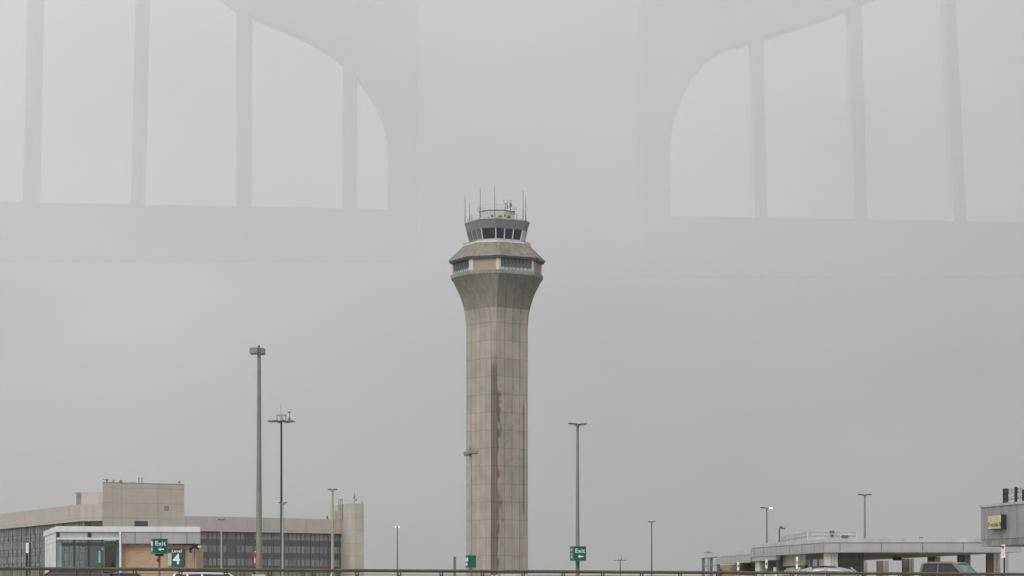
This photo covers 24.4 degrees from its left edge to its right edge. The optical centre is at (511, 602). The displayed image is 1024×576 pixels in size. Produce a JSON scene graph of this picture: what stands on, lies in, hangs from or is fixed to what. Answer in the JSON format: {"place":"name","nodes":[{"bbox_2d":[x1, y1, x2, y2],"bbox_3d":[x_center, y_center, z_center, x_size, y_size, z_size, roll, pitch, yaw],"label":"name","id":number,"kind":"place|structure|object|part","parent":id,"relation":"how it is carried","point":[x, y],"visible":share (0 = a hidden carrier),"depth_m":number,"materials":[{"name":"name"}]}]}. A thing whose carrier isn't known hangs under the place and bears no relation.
{"place":"outdoors","nodes":[
{"label":"outdoors","id":0,"kind":"place"},
{"bbox_2d":[0,478,363,575],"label":"office building","id":1,"kind":"structure","parent":0,"point":[307,543],"depth_m":634.05,"materials":[{"name":"concrete"}]},
{"bbox_2d":[134,521,147,526],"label":"window","id":2,"kind":"structure","parent":1,"relation":"in","point":[136,523],"depth_m":560.63,"materials":[{"name":"grey glass"}]},
{"bbox_2d":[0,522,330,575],"bbox_3d":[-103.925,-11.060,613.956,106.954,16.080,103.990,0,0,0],"label":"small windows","id":3,"kind":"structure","parent":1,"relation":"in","point":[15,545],"depth_m":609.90,"materials":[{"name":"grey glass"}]},
{"bbox_2d":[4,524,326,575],"bbox_3d":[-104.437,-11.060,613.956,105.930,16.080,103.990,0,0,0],"label":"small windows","id":4,"kind":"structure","parent":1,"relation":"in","point":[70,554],"depth_m":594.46,"materials":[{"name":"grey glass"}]},
{"bbox_2d":[0,523,340,575],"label":"small windows","id":5,"kind":"structure","parent":1,"relation":"in","point":[7,546],"depth_m":613.93,"materials":[{"name":"grey glass"}]},
{"bbox_2d":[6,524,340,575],"bbox_3d":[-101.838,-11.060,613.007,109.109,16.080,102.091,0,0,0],"label":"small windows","id":6,"kind":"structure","parent":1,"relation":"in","point":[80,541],"depth_m":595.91,"materials":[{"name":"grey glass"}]},
{"bbox_2d":[200,532,207,538],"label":"window","id":7,"kind":"structure","parent":1,"relation":"in","point":[204,535],"depth_m":638.23,"materials":[{"name":"grey glass"}]},
{"bbox_2d":[200,545,207,551],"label":"window","id":8,"kind":"structure","parent":1,"relation":"in","point":[205,547],"depth_m":638.39,"materials":[{"name":"grey glass"}]},
{"bbox_2d":[203,558,207,564],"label":"window","id":9,"kind":"structure","parent":1,"relation":"in","point":[205,561],"depth_m":638.39,"materials":[{"name":"grey glass"}]},
{"bbox_2d":[217,532,222,538],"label":"window","id":10,"kind":"structure","parent":1,"relation":"in","point":[218,533],"depth_m":640.73,"materials":[{"name":"grey glass"}]},
{"bbox_2d":[217,545,222,551],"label":"window","id":11,"kind":"structure","parent":1,"relation":"in","point":[218,546],"depth_m":640.73,"materials":[{"name":"grey glass"}]},
{"bbox_2d":[217,559,222,564],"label":"window","id":12,"kind":"structure","parent":1,"relation":"in","point":[218,560],"depth_m":640.73,"materials":[{"name":"grey glass"}]},
{"bbox_2d":[228,532,235,538],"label":"window","id":13,"kind":"structure","parent":1,"relation":"in","point":[230,535],"depth_m":642.77,"materials":[{"name":"grey glass"}]},
{"bbox_2d":[228,546,235,551],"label":"window","id":14,"kind":"structure","parent":1,"relation":"in","point":[230,548],"depth_m":642.84,"materials":[{"name":"grey glass"}]},
{"bbox_2d":[228,559,235,564],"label":"window","id":15,"kind":"structure","parent":1,"relation":"in","point":[230,561],"depth_m":642.84,"materials":[{"name":"grey glass"}]},
{"bbox_2d":[246,533,252,539],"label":"window","id":16,"kind":"structure","parent":1,"relation":"in","point":[248,535],"depth_m":645.91,"materials":[{"name":"grey glass"}]},
{"bbox_2d":[246,546,252,552],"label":"window","id":17,"kind":"structure","parent":1,"relation":"in","point":[249,549],"depth_m":645.91,"materials":[{"name":"grey glass"}]},
{"bbox_2d":[246,559,252,565],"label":"window","id":18,"kind":"structure","parent":1,"relation":"in","point":[249,562],"depth_m":645.91,"materials":[{"name":"grey glass"}]},
{"bbox_2d":[262,533,266,539],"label":"window","id":19,"kind":"structure","parent":1,"relation":"in","point":[264,535],"depth_m":648.44,"materials":[{"name":"grey glass"}]},
{"bbox_2d":[262,546,266,552],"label":"window","id":20,"kind":"structure","parent":1,"relation":"in","point":[264,548],"depth_m":648.44,"materials":[{"name":"grey glass"}]},
{"bbox_2d":[262,559,266,565],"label":"window","id":21,"kind":"structure","parent":1,"relation":"in","point":[264,561],"depth_m":648.44,"materials":[{"name":"grey glass"}]},
{"bbox_2d":[272,533,279,539],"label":"window","id":22,"kind":"structure","parent":1,"relation":"in","point":[276,535],"depth_m":650.50,"materials":[{"name":"grey glass"}]},
{"bbox_2d":[272,546,279,552],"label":"window","id":23,"kind":"structure","parent":1,"relation":"in","point":[276,548],"depth_m":650.50,"materials":[{"name":"grey glass"}]},
{"bbox_2d":[272,559,279,565],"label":"window","id":24,"kind":"structure","parent":1,"relation":"in","point":[276,561],"depth_m":650.50,"materials":[{"name":"grey glass"}]},
{"bbox_2d":[289,534,295,539],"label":"window","id":25,"kind":"structure","parent":1,"relation":"in","point":[291,536],"depth_m":653.37,"materials":[{"name":"grey glass"}]},
{"bbox_2d":[289,547,295,552],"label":"window","id":26,"kind":"structure","parent":1,"relation":"in","point":[291,549],"depth_m":653.37,"materials":[{"name":"grey glass"}]},
{"bbox_2d":[289,559,295,565],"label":"window","id":27,"kind":"structure","parent":1,"relation":"in","point":[291,562],"depth_m":653.37,"materials":[{"name":"grey glass"}]},
{"bbox_2d":[305,534,309,539],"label":"window","id":28,"kind":"structure","parent":1,"relation":"in","point":[307,536],"depth_m":656.08,"materials":[{"name":"grey glass"}]},
{"bbox_2d":[305,547,309,552],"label":"window","id":29,"kind":"structure","parent":1,"relation":"in","point":[307,549],"depth_m":656.08,"materials":[{"name":"grey glass"}]},
{"bbox_2d":[315,534,322,540],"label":"window","id":30,"kind":"structure","parent":1,"relation":"in","point":[316,535],"depth_m":658.01,"materials":[{"name":"grey glass"}]},
{"bbox_2d":[315,547,322,553],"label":"window","id":31,"kind":"structure","parent":1,"relation":"in","point":[316,548],"depth_m":658.01,"materials":[{"name":"grey glass"}]},
{"bbox_2d":[334,511,337,518],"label":"door","id":32,"kind":"structure","parent":1,"relation":"in","point":[335,513],"depth_m":666.42,"materials":[{"name":"beige"}]},
{"bbox_2d":[448,199,545,574],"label":"control tower","id":33,"kind":"structure","parent":0,"point":[497,261],"depth_m":502.48,"materials":[{"name":"concrete"}]},
{"bbox_2d":[468,231,472,241],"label":"window pane","id":34,"kind":"structure","parent":33,"relation":"in","point":[469,233],"depth_m":506.36,"materials":[{"name":"grey glass"}]},
{"bbox_2d":[472,230,476,240],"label":"window pane","id":35,"kind":"structure","parent":33,"relation":"in","point":[474,231],"depth_m":504.70,"materials":[{"name":"grey glass"}]},
{"bbox_2d":[477,228,481,239],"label":"window pane","id":36,"kind":"structure","parent":33,"relation":"in","point":[478,230],"depth_m":502.79,"materials":[{"name":"grey glass"}]},
{"bbox_2d":[482,228,494,238],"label":"window pane","id":37,"kind":"structure","parent":33,"relation":"in","point":[488,233],"depth_m":501.44,"materials":[{"name":"black glass"}]},
{"bbox_2d":[496,228,503,238],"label":"window pane","id":38,"kind":"structure","parent":33,"relation":"in","point":[499,231],"depth_m":501.44,"materials":[{"name":"black glass"}]},
{"bbox_2d":[505,228,512,238],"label":"window pane","id":39,"kind":"structure","parent":33,"relation":"in","point":[508,232],"depth_m":502.42,"materials":[{"name":"black glass"}]},
{"bbox_2d":[513,229,521,239],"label":"window pane","id":40,"kind":"structure","parent":33,"relation":"in","point":[517,233],"depth_m":503.41,"materials":[{"name":"black glass"}]},
{"bbox_2d":[521,230,525,239],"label":"window pane","id":41,"kind":"structure","parent":33,"relation":"in","point":[524,232],"depth_m":505.50,"materials":[{"name":"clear glass"}]},
{"bbox_2d":[0,567,1023,575],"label":"deck railing","id":42,"kind":"object","parent":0,"point":[439,571],"visible":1,"depth_m":98.98,"materials":[{"name":"metal"}]},
{"bbox_2d":[0,0,1023,575],"label":"sky","id":43,"kind":"structure","parent":0,"point":[187,187],"materials":[{"name":"grey"}]},
{"bbox_2d":[585,575,622,575],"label":"parked car","id":44,"kind":"object","parent":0,"point":[605,575],"visible":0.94,"depth_m":116.62,"materials":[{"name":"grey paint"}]},
{"bbox_2d":[1003,487,1023,502],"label":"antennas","id":45,"kind":"object","parent":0,"point":[1005,495],"visible":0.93,"depth_m":122.27,"materials":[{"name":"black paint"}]},
{"bbox_3d":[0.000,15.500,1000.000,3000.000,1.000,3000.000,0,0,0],"label":"ground","id":46,"kind":"structure","parent":0,"visible":0},
{"bbox_2d":[268,412,294,575],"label":"mast light","id":47,"kind":"object","parent":46,"relation":"on","point":[281,420],"visible":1,"depth_m":229.91,"materials":[{"name":"black paint"}]},
{"bbox_2d":[979,501,1023,546],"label":"building","id":48,"kind":"structure","parent":46,"relation":"on","point":[1011,534],"depth_m":122.20,"materials":[{"name":"metal"}]},
{"bbox_2d":[988,514,1005,529],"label":"terminal sign","id":49,"kind":"object","parent":48,"relation":"attached to","point":[996,522],"visible":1,"depth_m":122.39,"materials":[{"name":"yellow plastic"}]},
{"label":"parking deck columns","id":50,"kind":"structure","parent":0,"visible":0},
{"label":"parking deck floor","id":51,"kind":"structure","parent":50,"relation":"on","visible":0},
{"bbox_2d":[26,543,30,574],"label":"post sign","id":52,"kind":"object","parent":51,"relation":"on","point":[28,547],"visible":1,"depth_m":97.50,"materials":[{"name":"white metal"}]},
{"bbox_2d":[43,571,112,575],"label":"parked car","id":53,"kind":"object","parent":51,"relation":"on","point":[49,573],"visible":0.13,"depth_m":110.22,"materials":[{"name":"black paint"}]},
{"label":"windows","id":54,"kind":"part","parent":53,"relation":"part of","materials":[{"name":"black glass"}]},
{"bbox_2d":[44,526,202,575],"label":"lift lobby","id":55,"kind":"object","parent":51,"relation":"on","point":[130,547],"visible":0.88,"depth_m":118.69,"materials":[{"name":"white metal"}]},
{"bbox_2d":[168,549,184,565],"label":"level sign","id":56,"kind":"object","parent":55,"relation":"attached to","point":[176,557],"visible":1,"depth_m":118.77,"materials":[{"name":"green metal"}]},
{"bbox_2d":[111,572,141,575],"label":"parked car","id":57,"kind":"object","parent":51,"relation":"on","point":[124,574],"visible":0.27,"depth_m":111.48,"materials":[{"name":"paint"}]},
{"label":"windows","id":58,"kind":"part","parent":57,"relation":"part of","materials":[{"name":"black glass"}]},
{"bbox_2d":[151,539,167,575],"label":"exit sign","id":59,"kind":"object","parent":51,"relation":"on","point":[159,547],"visible":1,"depth_m":99.74,"materials":[{"name":"green metal"}]},
{"bbox_2d":[173,571,232,575],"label":"parked car","id":60,"kind":"object","parent":51,"relation":"on","point":[201,573],"visible":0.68,"depth_m":109.23,"materials":[{"name":"white paint"}]},
{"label":"windows","id":61,"kind":"part","parent":60,"relation":"part of","materials":[{"name":"grey glass"}]},
{"bbox_2d":[218,519,224,572],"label":"street lamp","id":62,"kind":"object","parent":51,"relation":"on","point":[221,542],"visible":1,"depth_m":255.92,"materials":[{"name":"grey metal"}]},
{"bbox_2d":[254,551,255,566],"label":"banner sign","id":63,"kind":"object","parent":51,"relation":"on","point":[254,558],"visible":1,"depth_m":109.30,"materials":[{"name":"red paint"}]},
{"bbox_2d":[250,346,265,575],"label":"box lamp post","id":64,"kind":"object","parent":51,"relation":"on","point":[258,351],"visible":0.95,"depth_m":109.91,"materials":[{"name":"metal"}]},
{"bbox_2d":[278,502,286,575],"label":"street lamp","id":65,"kind":"object","parent":51,"relation":"on","point":[282,563],"visible":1,"depth_m":149.95,"materials":[{"name":"metal"}]},
{"bbox_2d":[328,489,336,573],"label":"street lamp","id":66,"kind":"object","parent":51,"relation":"on","point":[332,534],"visible":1,"depth_m":187.92,"materials":[{"name":"grey metal"}]},
{"bbox_2d":[395,526,399,575],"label":"street lamp","id":67,"kind":"object","parent":51,"relation":"on","point":[397,547],"visible":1,"depth_m":276.93,"materials":[{"name":"grey metal"}]},
{"bbox_2d":[453,557,455,575],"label":"steel post","id":68,"kind":"object","parent":51,"relation":"on","point":[454,564],"visible":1,"depth_m":106.00,"materials":[{"name":"metal"}]},
{"bbox_2d":[464,448,477,574],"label":"box lamp post","id":69,"kind":"object","parent":51,"relation":"on","point":[470,453],"visible":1,"depth_m":124.94,"materials":[{"name":"grey metal"}]},
{"bbox_2d":[465,555,475,567],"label":"exit sign","id":70,"kind":"object","parent":69,"relation":"attached to","point":[470,560],"visible":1,"depth_m":124.71,"materials":[{"name":"green metal"}]},
{"bbox_2d":[568,423,586,574],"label":"street lamp","id":71,"kind":"object","parent":51,"relation":"on","point":[577,492],"visible":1,"depth_m":118.93,"materials":[{"name":"metal"}]},
{"bbox_2d":[570,546,586,560],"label":"exit sign","id":72,"kind":"object","parent":71,"relation":"attached to","point":[577,553],"visible":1,"depth_m":118.29,"materials":[{"name":"green metal"}]},
{"bbox_2d":[648,521,654,575],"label":"street lamp","id":73,"kind":"object","parent":51,"relation":"on","point":[651,545],"visible":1,"depth_m":259.93,"materials":[{"name":"grey metal"}]},
{"bbox_2d":[764,574,794,575],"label":"parked car","id":74,"kind":"object","parent":51,"relation":"on","point":[776,575],"visible":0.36,"depth_m":120.49,"materials":[{"name":"silver paint"}]},
{"bbox_2d":[795,566,860,575],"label":"parked car","id":75,"kind":"object","parent":51,"relation":"on","point":[824,569],"visible":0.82,"depth_m":117.43,"materials":[{"name":"grey paint"}]},
{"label":"windows","id":76,"kind":"part","parent":75,"relation":"part of","materials":[{"name":"grey glass"}]},
{"bbox_2d":[701,531,1020,575],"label":"canopy pavilion","id":77,"kind":"structure","parent":51,"relation":"on","point":[843,549],"depth_m":152.18,"materials":[{"name":"grey concrete"}]},
{"bbox_2d":[760,507,772,542],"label":"street lamp","id":78,"kind":"object","parent":77,"relation":"on","point":[766,522],"visible":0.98,"depth_m":222.93,"materials":[{"name":"metal"}]},
{"bbox_2d":[784,565,806,569],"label":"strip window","id":79,"kind":"structure","parent":77,"relation":"in","point":[803,566],"depth_m":156.06,"materials":[{"name":"grey glass"}]},
{"bbox_2d":[994,567,1000,572],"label":"notice board","id":80,"kind":"object","parent":77,"relation":"attached to","point":[997,569],"visible":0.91,"depth_m":150.36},
{"bbox_2d":[858,494,871,560],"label":"street lamp","id":81,"kind":"object","parent":51,"relation":"on","point":[864,513],"visible":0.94,"depth_m":187.94,"materials":[{"name":"metal"}]},
{"bbox_2d":[918,562,976,575],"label":"parked car","id":82,"kind":"object","parent":51,"relation":"on","point":[946,567],"visible":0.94,"depth_m":113.42,"materials":[{"name":"green paint"}]},
{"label":"windows","id":83,"kind":"part","parent":82,"relation":"part of","materials":[{"name":"grey glass"}]},
{"bbox_2d":[1000,545,1004,572],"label":"post sign","id":84,"kind":"object","parent":51,"relation":"on","point":[1002,551],"visible":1,"depth_m":112.97,"materials":[{"name":"white metal"}]},
{"bbox_3d":[0.000,-0.450,8.000,10.160,4.100,0.160,0,0,0],"label":"window frame","id":85,"kind":"object","parent":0,"visible":0},
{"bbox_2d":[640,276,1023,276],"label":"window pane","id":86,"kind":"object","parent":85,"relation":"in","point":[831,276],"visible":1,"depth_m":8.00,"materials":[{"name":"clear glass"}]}
]}

